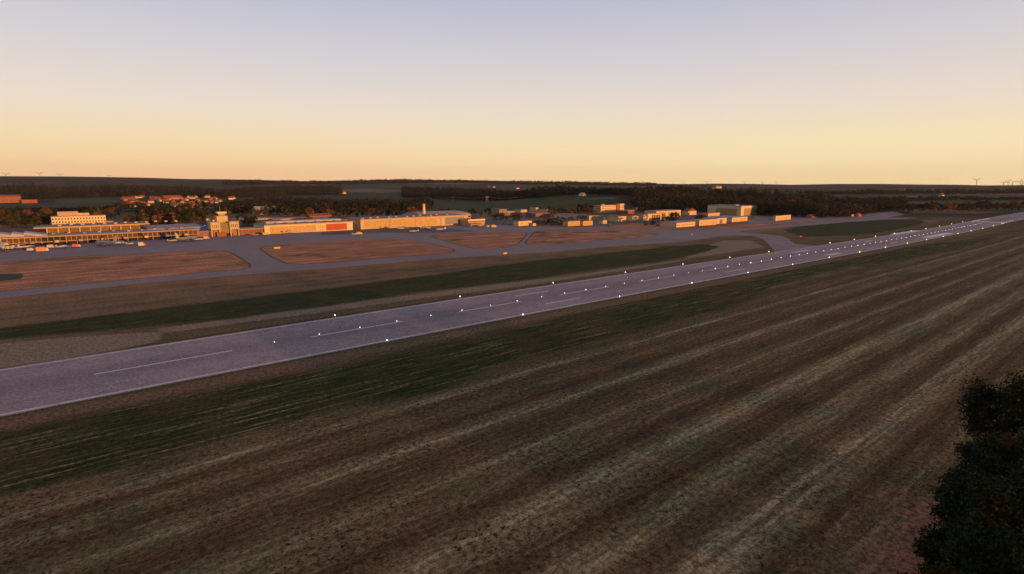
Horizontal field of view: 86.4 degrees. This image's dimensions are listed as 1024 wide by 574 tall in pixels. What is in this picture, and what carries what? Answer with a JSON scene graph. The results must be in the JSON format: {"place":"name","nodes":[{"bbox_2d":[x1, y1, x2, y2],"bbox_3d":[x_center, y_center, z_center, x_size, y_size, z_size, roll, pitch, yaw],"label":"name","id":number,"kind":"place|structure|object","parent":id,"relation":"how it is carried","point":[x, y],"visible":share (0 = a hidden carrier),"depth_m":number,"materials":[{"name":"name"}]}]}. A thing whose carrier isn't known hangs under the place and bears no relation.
{"place":"outdoors","nodes":[
{"label":"outdoors","id":0,"kind":"place"},
{"bbox_2d":[196,221,210,230],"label":"building","id":1,"kind":"structure","parent":0,"point":[203,224],"depth_m":685.07,"materials":[{"name":"concrete"}]},
{"bbox_2d":[261,239,452,263],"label":"turf island","id":2,"kind":"structure","parent":0,"point":[325,252],"depth_m":433.38,"materials":[{"name":"brown plant"}]},
{"bbox_2d":[0,225,723,297],"bbox_3d":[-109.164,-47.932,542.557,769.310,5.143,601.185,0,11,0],"label":"apron pavement","id":3,"kind":"structure","parent":0,"point":[246,248],"depth_m":455.78,"materials":[{"name":"grey asphalt"}]},
{"bbox_2d":[0,240,26,250],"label":"parked airliner","id":4,"kind":"object","parent":3,"relation":"on","point":[2,246],"visible":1,"depth_m":430.05,"materials":[{"name":"white metal"}]},
{"bbox_2d":[35,247,48,251],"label":"fuel truck","id":5,"kind":"object","parent":3,"relation":"on","point":[40,249],"visible":1,"depth_m":418.17,"materials":[{"name":"orange paint"}]},
{"bbox_2d":[0,227,199,245],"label":"terminal pier","id":6,"kind":"structure","parent":3,"relation":"on","point":[24,238],"depth_m":486.48,"materials":[{"name":"beige glass"}]},
{"bbox_2d":[94,236,119,245],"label":"parked airliner","id":7,"kind":"object","parent":3,"relation":"on","point":[100,242],"visible":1,"depth_m":457.95,"materials":[{"name":"metal"}]},
{"bbox_2d":[0,250,248,290],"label":"turf island","id":8,"kind":"structure","parent":3,"relation":"on","point":[46,272],"depth_m":342.82,"materials":[{"name":"brown plant"}]},
{"bbox_2d":[0,273,22,280],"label":"lawn","id":9,"kind":"structure","parent":8,"relation":"on","point":[5,277],"depth_m":309.17,"materials":[{"name":"green plant"}]},
{"bbox_2d":[0,250,250,291],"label":"turf border","id":10,"kind":"object","parent":3,"relation":"on","point":[142,278],"visible":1,"depth_m":335.84,"materials":[{"name":"brown plant"}]},
{"bbox_2d":[141,223,204,229],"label":"terminal wing","id":11,"kind":"structure","parent":3,"relation":"on","point":[171,226],"depth_m":562.12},
{"bbox_2d":[175,233,197,240],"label":"parked airliner","id":12,"kind":"object","parent":3,"relation":"on","point":[191,238],"visible":0.94,"depth_m":494.36,"materials":[{"name":"metal"}]},
{"bbox_2d":[197,230,210,236],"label":"connecting wing","id":13,"kind":"structure","parent":3,"relation":"on","point":[204,233],"depth_m":541.50,"materials":[{"name":"brick"}]},
{"bbox_2d":[207,206,239,236],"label":"twin tower terminal","id":14,"kind":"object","parent":3,"relation":"on","point":[220,225],"visible":0.93,"depth_m":549.61,"materials":[{"name":"concrete"}]},
{"bbox_2d":[237,227,263,234],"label":"connecting wing","id":15,"kind":"structure","parent":3,"relation":"on","point":[250,230],"depth_m":567.80,"materials":[{"name":"red brick"}]},
{"bbox_2d":[253,218,352,233],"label":"long hangar","id":16,"kind":"structure","parent":3,"relation":"on","point":[306,225],"depth_m":602.75,"materials":[{"name":"white paint"}]},
{"bbox_2d":[259,239,454,263],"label":"turf border","id":17,"kind":"object","parent":3,"relation":"on","point":[343,261],"visible":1,"depth_m":413.12,"materials":[{"name":"brown plant"}]},
{"bbox_2d":[321,227,471,234],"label":"dark apron patch","id":18,"kind":"object","parent":3,"relation":"on","point":[396,230],"visible":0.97,"depth_m":619.17,"materials":[{"name":"grey asphalt"}]},
{"bbox_2d":[344,213,468,228],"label":"great hangar","id":19,"kind":"structure","parent":3,"relation":"on","point":[395,221],"depth_m":679.11,"materials":[{"name":"paint"}]},
{"bbox_2d":[430,232,526,248],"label":"turf border","id":20,"kind":"object","parent":3,"relation":"on","point":[479,248],"visible":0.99,"depth_m":512.96,"materials":[{"name":"plant"}]},
{"bbox_2d":[524,229,658,244],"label":"turf border","id":21,"kind":"object","parent":3,"relation":"on","point":[583,241],"visible":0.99,"depth_m":562.51,"materials":[{"name":"plant"}]},
{"bbox_2d":[606,223,678,228],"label":"turf island","id":22,"kind":"structure","parent":3,"relation":"on","point":[635,226],"depth_m":716.10,"materials":[{"name":"brown plant"}]},
{"bbox_2d":[432,232,525,248],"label":"turf island","id":23,"kind":"structure","parent":0,"point":[490,240],"depth_m":531.20,"materials":[{"name":"brown plant"}]},
{"bbox_2d":[0,176,1023,573],"bbox_3d":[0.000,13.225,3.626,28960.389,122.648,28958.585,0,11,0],"label":"ground","id":24,"kind":"structure","parent":0,"point":[798,418],"depth_m":125.23,"materials":[{"name":"brown plant"}]},
{"bbox_2d":[0,194,21,202],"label":"distant factory","id":25,"kind":"structure","parent":24,"relation":"on","point":[10,198],"depth_m":1400.80,"materials":[{"name":"brick"}]},
{"bbox_2d":[2,214,20,226],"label":"broadleaf tree","id":26,"kind":"object","parent":24,"relation":"on","point":[7,217],"visible":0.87,"depth_m":646.05,"materials":[{"name":"green plant"}]},
{"bbox_2d":[6,213,20,225],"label":"broadleaf tree","id":27,"kind":"object","parent":24,"relation":"on","point":[15,222],"visible":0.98,"depth_m":647.88,"materials":[{"name":"green plant"}]},
{"bbox_2d":[0,208,54,223],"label":"forest","id":28,"kind":"object","parent":24,"relation":"on","point":[52,213],"visible":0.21,"depth_m":767.87,"materials":[{"name":"green plant"}]},
{"bbox_2d":[21,199,37,202],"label":"factory wing","id":29,"kind":"structure","parent":24,"relation":"on","point":[30,201],"depth_m":1385.35,"materials":[{"name":"brick"}]},
{"bbox_2d":[33,213,51,223],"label":"broadleaf tree","id":30,"kind":"object","parent":24,"relation":"on","point":[46,217],"visible":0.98,"depth_m":663.03,"materials":[{"name":"green plant"}]},
{"bbox_2d":[0,205,117,214],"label":"forest","id":31,"kind":"object","parent":24,"relation":"on","point":[55,209],"visible":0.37,"depth_m":947.96,"materials":[{"name":"green plant"}]},
{"bbox_2d":[50,211,105,224],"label":"hotel building","id":32,"kind":"structure","parent":24,"relation":"on","point":[68,217],"depth_m":627.59,"materials":[{"name":"white concrete"}]},
{"bbox_2d":[75,206,93,212],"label":"broadleaf tree","id":33,"kind":"object","parent":24,"relation":"on","point":[83,208],"visible":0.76,"depth_m":835.96,"materials":[{"name":"green plant"}]},
{"bbox_2d":[33,220,177,232],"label":"terminal hall","id":34,"kind":"structure","parent":24,"relation":"on","point":[91,227],"depth_m":516.88,"materials":[{"name":"beige glass"}]},
{"bbox_2d":[109,206,120,216],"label":"broadleaf tree","id":35,"kind":"object","parent":24,"relation":"on","point":[113,209],"visible":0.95,"depth_m":844.26,"materials":[{"name":"green plant"}]},
{"bbox_2d":[134,204,152,215],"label":"broadleaf tree","id":36,"kind":"object","parent":24,"relation":"on","point":[137,208],"visible":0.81,"depth_m":785.10,"materials":[{"name":"green plant"}]},
{"bbox_2d":[139,210,152,224],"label":"broadleaf tree","id":37,"kind":"object","parent":24,"relation":"on","point":[144,218],"visible":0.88,"depth_m":677.69,"materials":[{"name":"green plant"}]},
{"bbox_2d":[151,214,163,224],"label":"broadleaf tree","id":38,"kind":"object","parent":24,"relation":"on","point":[155,218],"visible":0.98,"depth_m":674.29,"materials":[{"name":"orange plant"}]},
{"bbox_2d":[153,202,170,212],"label":"broadleaf tree","id":39,"kind":"object","parent":24,"relation":"on","point":[160,204],"visible":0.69,"depth_m":816.71,"materials":[{"name":"green plant"}]},
{"bbox_2d":[154,209,172,222],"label":"broadleaf tree","id":40,"kind":"object","parent":24,"relation":"on","point":[166,212],"visible":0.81,"depth_m":680.81,"materials":[{"name":"green plant"}]},
{"bbox_2d":[161,213,175,222],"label":"broadleaf tree","id":41,"kind":"object","parent":24,"relation":"on","point":[171,219],"visible":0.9,"depth_m":681.70,"materials":[{"name":"green plant"}]},
{"bbox_2d":[0,183,341,198],"bbox_3d":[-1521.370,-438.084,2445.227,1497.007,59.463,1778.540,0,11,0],"label":"forest","id":42,"kind":"object","parent":24,"relation":"on","point":[26,191],"visible":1,"depth_m":2037.62,"materials":[{"name":"green plant"}]},
{"bbox_2d":[162,195,181,199],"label":"long farm building","id":43,"kind":"structure","parent":24,"relation":"on","point":[176,197],"depth_m":1650.61,"materials":[{"name":"brick"}]},
{"bbox_2d":[174,214,188,223],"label":"broadleaf tree","id":44,"kind":"object","parent":24,"relation":"on","point":[184,216],"visible":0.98,"depth_m":696.51,"materials":[{"name":"green plant"}]},
{"bbox_2d":[179,208,197,223],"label":"broadleaf tree","id":45,"kind":"object","parent":24,"relation":"on","point":[189,211],"visible":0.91,"depth_m":703.25,"materials":[{"name":"green plant"}]},
{"bbox_2d":[190,212,201,222],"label":"broadleaf tree","id":46,"kind":"object","parent":24,"relation":"on","point":[197,219],"visible":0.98,"depth_m":703.44,"materials":[{"name":"green plant"}]},
{"bbox_2d":[194,200,209,214],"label":"broadleaf tree","id":47,"kind":"object","parent":24,"relation":"on","point":[204,205],"visible":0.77,"depth_m":846.03,"materials":[{"name":"green plant"}]},
{"bbox_2d":[196,211,209,223],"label":"broadleaf tree","id":48,"kind":"object","parent":24,"relation":"on","point":[201,213],"visible":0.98,"depth_m":711.75,"materials":[{"name":"green plant"}]},
{"bbox_2d":[235,212,249,222],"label":"broadleaf tree","id":49,"kind":"object","parent":24,"relation":"on","point":[240,214],"visible":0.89,"depth_m":686.07,"materials":[{"name":"green plant"}]},
{"bbox_2d":[230,217,270,222],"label":"flat roof barrack","id":50,"kind":"structure","parent":24,"relation":"on","point":[260,219],"depth_m":753.81,"materials":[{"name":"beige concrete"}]},
{"bbox_2d":[252,206,276,214],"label":"manor house","id":51,"kind":"structure","parent":24,"relation":"on","point":[257,207],"depth_m":942.49,"materials":[{"name":"white glass"}]},
{"bbox_2d":[270,217,308,220],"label":"flat roof barrack","id":52,"kind":"structure","parent":24,"relation":"on","point":[288,218],"depth_m":767.13,"materials":[{"name":"grey concrete"}]},
{"bbox_2d":[287,207,299,216],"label":"broadleaf tree","id":53,"kind":"object","parent":24,"relation":"on","point":[294,209],"visible":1,"depth_m":854.64,"materials":[{"name":"green plant"}]},
{"bbox_2d":[305,213,331,218],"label":"red roof depot","id":54,"kind":"structure","parent":24,"relation":"on","point":[317,215],"depth_m":834.48,"materials":[{"name":"brick"}]},
{"bbox_2d":[220,194,433,213],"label":"forest","id":55,"kind":"object","parent":24,"relation":"on","point":[245,205],"visible":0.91,"depth_m":1121.81,"materials":[{"name":"green plant"}]},
{"bbox_2d":[403,210,470,217],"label":"arched hangar","id":56,"kind":"structure","parent":24,"relation":"on","point":[439,212],"depth_m":786.94,"materials":[{"name":"grey metal"}]},
{"bbox_2d":[223,178,656,185],"bbox_3d":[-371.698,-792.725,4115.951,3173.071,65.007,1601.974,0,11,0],"label":"forest","id":57,"kind":"object","parent":24,"relation":"on","point":[260,181],"visible":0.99,"depth_m":4220.42,"materials":[{"name":"green plant"}]},
{"bbox_2d":[460,218,484,225],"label":"striped office","id":58,"kind":"structure","parent":24,"relation":"on","point":[465,221],"depth_m":718.09,"materials":[{"name":"white glass"}]},
{"bbox_2d":[491,208,506,216],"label":"block building","id":59,"kind":"structure","parent":24,"relation":"on","point":[496,211],"depth_m":921.81,"materials":[{"name":"grey concrete"}]},
{"bbox_2d":[0,212,1023,416],"bbox_3d":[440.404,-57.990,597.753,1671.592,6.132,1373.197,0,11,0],"label":"runway","id":60,"kind":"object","parent":24,"relation":"on","point":[27,387],"visible":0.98,"depth_m":193.41,"materials":[{"name":"grey asphalt"}]},
{"bbox_2d":[0,212,1021,415],"bbox_3d":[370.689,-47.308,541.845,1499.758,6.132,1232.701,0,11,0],"label":"runway edge marking","id":61,"kind":"object","parent":60,"relation":"on","point":[384,340],"visible":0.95,"depth_m":190.90,"materials":[{"name":"paint"}]},
{"bbox_2d":[94,225,972,374],"bbox_3d":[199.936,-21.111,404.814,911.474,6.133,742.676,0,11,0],"label":"line marking","id":62,"kind":"object","parent":60,"relation":"on","point":[401,321],"visible":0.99,"depth_m":200.59,"materials":[{"name":"paint"}]},
{"bbox_2d":[517,226,955,303],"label":"touchdown marking","id":63,"kind":"object","parent":60,"relation":"on","point":[706,265],"visible":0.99,"depth_m":359.33,"materials":[{"name":"paint"}]},
{"bbox_2d":[895,230,951,237],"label":"aiming point marking","id":64,"kind":"object","parent":60,"relation":"on","point":[936,235],"visible":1,"depth_m":622.45,"materials":[{"name":"paint"}]},
{"bbox_2d":[515,209,526,215],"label":"cube office","id":65,"kind":"structure","parent":24,"relation":"on","point":[522,211],"depth_m":944.10,"materials":[{"name":"white concrete"}]},
{"bbox_2d":[514,220,531,225],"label":"bright shed","id":66,"kind":"structure","parent":24,"relation":"on","point":[522,223],"depth_m":716.74,"materials":[{"name":"beige metal"}]},
{"bbox_2d":[525,212,549,217],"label":"red fronted shed","id":67,"kind":"structure","parent":24,"relation":"on","point":[537,214],"depth_m":913.97,"materials":[{"name":"brick"}]},
{"bbox_2d":[401,184,691,200],"bbox_3d":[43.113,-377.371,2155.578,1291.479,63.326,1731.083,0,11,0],"label":"forest","id":68,"kind":"object","parent":24,"relation":"on","point":[455,192],"visible":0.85,"depth_m":1711.91,"materials":[{"name":"green plant"}]},
{"bbox_2d":[563,220,579,225],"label":"aircraft shed","id":69,"kind":"structure","parent":24,"relation":"on","point":[572,223],"depth_m":720.82,"materials":[{"name":"beige metal"}]},
{"bbox_2d":[554,213,598,219],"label":"flat depot","id":70,"kind":"structure","parent":24,"relation":"on","point":[574,216],"depth_m":865.69,"materials":[{"name":"grey metal"}]},
{"bbox_2d":[594,203,623,212],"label":"white office block","id":71,"kind":"structure","parent":24,"relation":"on","point":[604,208],"depth_m":1053.24,"materials":[{"name":"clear glass"}]},
{"bbox_2d":[608,215,625,221],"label":"workshop","id":72,"kind":"structure","parent":24,"relation":"on","point":[616,218],"depth_m":818.35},
{"bbox_2d":[616,210,633,213],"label":"annex","id":73,"kind":"object","parent":24,"relation":"on","point":[624,211],"visible":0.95,"depth_m":1026.89,"materials":[{"name":"brick"}]},
{"bbox_2d":[626,215,640,220],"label":"workshop","id":74,"kind":"structure","parent":24,"relation":"on","point":[632,217],"depth_m":832.88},
{"bbox_2d":[645,209,680,216],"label":"bright roof hangar","id":75,"kind":"structure","parent":24,"relation":"on","point":[668,212],"depth_m":931.61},
{"bbox_2d":[549,213,800,225],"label":"hangar forecourt","id":76,"kind":"structure","parent":24,"relation":"on","point":[596,223],"depth_m":863.76,"materials":[{"name":"concrete"}]},
{"bbox_2d":[581,220,592,225],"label":"aircraft shed","id":77,"kind":"structure","parent":76,"relation":"on","point":[586,222],"depth_m":730.54,"materials":[{"name":"metal"}]},
{"bbox_2d":[641,213,662,220],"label":"club house","id":78,"kind":"structure","parent":76,"relation":"on","point":[651,216],"depth_m":851.91,"materials":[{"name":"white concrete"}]},
{"bbox_2d":[660,220,695,226],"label":"row hangar","id":79,"kind":"structure","parent":24,"relation":"on","point":[678,223],"depth_m":719.54,"materials":[{"name":"white metal"}]},
{"bbox_2d":[682,208,696,214],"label":"gabled house","id":80,"kind":"structure","parent":24,"relation":"on","point":[689,211],"depth_m":1000.52,"materials":[{"name":"tile"}]},
{"bbox_2d":[690,218,715,225],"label":"row hangar","id":81,"kind":"structure","parent":24,"relation":"on","point":[704,221],"depth_m":748.86,"materials":[{"name":"beige metal"}]},
{"bbox_2d":[702,212,719,216],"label":"red roof office","id":82,"kind":"structure","parent":24,"relation":"on","point":[708,214],"depth_m":943.76,"materials":[{"name":"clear glass"}]},
{"bbox_2d":[703,217,726,223],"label":"row hangar","id":83,"kind":"structure","parent":24,"relation":"on","point":[720,220],"depth_m":786.61,"materials":[{"name":"beige metal"}]},
{"bbox_2d":[710,215,747,221],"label":"flat hangar","id":84,"kind":"structure","parent":24,"relation":"on","point":[735,218],"depth_m":832.83,"materials":[{"name":"beige metal"}]},
{"bbox_2d":[707,204,756,215],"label":"corner hangar","id":85,"kind":"structure","parent":24,"relation":"on","point":[735,210],"depth_m":991.39,"materials":[{"name":"grey metal"}]},
{"bbox_2d":[629,183,907,216],"bbox_3d":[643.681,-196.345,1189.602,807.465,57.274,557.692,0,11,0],"label":"forest","id":86,"kind":"object","parent":24,"relation":"on","point":[697,198],"visible":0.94,"depth_m":1135.47,"materials":[{"name":"green plant"}]},
{"bbox_2d":[773,215,790,220],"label":"lone hangar","id":87,"kind":"structure","parent":24,"relation":"on","point":[781,217],"depth_m":864.29,"materials":[{"name":"beige metal"}]},
{"bbox_2d":[804,187,1023,193],"bbox_3d":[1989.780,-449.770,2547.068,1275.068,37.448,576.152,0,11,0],"label":"forest","id":88,"kind":"object","parent":24,"relation":"on","point":[938,191],"visible":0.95,"depth_m":2554.72,"materials":[{"name":"green plant"}]},
{"bbox_2d":[921,202,933,212],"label":"broadleaf tree","id":89,"kind":"object","parent":24,"relation":"on","point":[927,204],"visible":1,"depth_m":1070.46,"materials":[{"name":"green plant"}]},
{"bbox_2d":[896,558,975,573],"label":"field maple","id":90,"kind":"object","parent":24,"relation":"on","point":[945,570],"visible":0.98,"depth_m":63.59,"materials":[{"name":"green plant"}]},
{"bbox_2d":[944,202,955,210],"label":"broadleaf tree","id":91,"kind":"object","parent":24,"relation":"on","point":[950,205],"visible":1,"depth_m":1075.11,"materials":[{"name":"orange plant"}]},
{"bbox_2d":[908,509,1021,573],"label":"field maple","id":92,"kind":"object","parent":24,"relation":"on","point":[928,546],"visible":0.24,"depth_m":70.46,"materials":[{"name":"green plant"}]},
{"bbox_2d":[908,195,1023,200],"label":"forest","id":93,"kind":"object","parent":24,"relation":"on","point":[943,198],"visible":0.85,"depth_m":1768.78,"materials":[{"name":"green plant"}]},
{"bbox_2d":[927,462,1011,526],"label":"field maple","id":94,"kind":"object","parent":24,"relation":"on","point":[947,502],"visible":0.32,"depth_m":80.71,"materials":[{"name":"green plant"}]},
{"bbox_2d":[925,517,1023,573],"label":"field maple","id":95,"kind":"object","parent":24,"relation":"on","point":[972,563],"visible":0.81,"depth_m":63.35,"materials":[{"name":"green plant"}]},
{"bbox_2d":[939,471,1023,540],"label":"field maple","id":96,"kind":"object","parent":24,"relation":"on","point":[992,491],"visible":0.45,"depth_m":71.09,"materials":[{"name":"green plant"}]},
{"bbox_2d":[940,430,1023,479],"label":"field maple","id":97,"kind":"object","parent":24,"relation":"on","point":[965,451],"visible":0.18,"depth_m":88.73,"materials":[{"name":"green plant"}]},
{"bbox_2d":[979,200,992,209],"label":"broadleaf tree","id":98,"kind":"object","parent":24,"relation":"on","point":[989,203],"visible":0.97,"depth_m":1123.77,"materials":[{"name":"green plant"}]},
{"bbox_2d":[952,362,1023,440],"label":"field maple","id":99,"kind":"object","parent":24,"relation":"on","point":[983,397],"visible":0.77,"depth_m":102.10,"materials":[{"name":"green plant"}]},
{"bbox_2d":[964,418,1023,481],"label":"field maple","id":100,"kind":"object","parent":24,"relation":"on","point":[997,454],"visible":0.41,"depth_m":84.60,"materials":[{"name":"green plant"}]},
{"bbox_2d":[995,202,1008,210],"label":"broadleaf tree","id":101,"kind":"object","parent":24,"relation":"on","point":[1003,205],"visible":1,"depth_m":1114.44,"materials":[{"name":"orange plant"}]},
{"bbox_2d":[996,368,1023,437],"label":"field maple","id":102,"kind":"object","parent":24,"relation":"on","point":[1018,413],"visible":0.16,"depth_m":101.70,"materials":[{"name":"green plant"}]},
{"bbox_2d":[1005,200,1019,208],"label":"broadleaf tree","id":103,"kind":"object","parent":24,"relation":"on","point":[1016,205],"visible":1,"depth_m":1105.83,"materials":[{"name":"green plant"}]},
{"bbox_2d":[0,0,1023,184],"label":"sky","id":104,"kind":"structure","parent":0,"point":[787,92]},
{"bbox_2d":[483,217,567,225],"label":"parking ground","id":105,"kind":"structure","parent":0,"point":[489,221],"depth_m":826.66,"materials":[{"name":"grey asphalt"}]},
{"bbox_2d":[526,229,657,244],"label":"turf island","id":106,"kind":"structure","parent":0,"point":[542,237],"depth_m":578.64,"materials":[{"name":"brown plant"}]},
{"bbox_2d":[694,221,815,228],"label":"turf island","id":107,"kind":"structure","parent":0,"point":[744,225],"depth_m":768.54,"materials":[{"name":"brown plant"}]},
{"bbox_2d":[724,231,814,251],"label":"apron pavement","id":108,"kind":"structure","parent":0,"point":[776,243],"depth_m":532.37,"materials":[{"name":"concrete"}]},
{"bbox_2d":[724,212,909,231],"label":"apron pavement","id":109,"kind":"structure","parent":0,"point":[828,219],"depth_m":879.71,"materials":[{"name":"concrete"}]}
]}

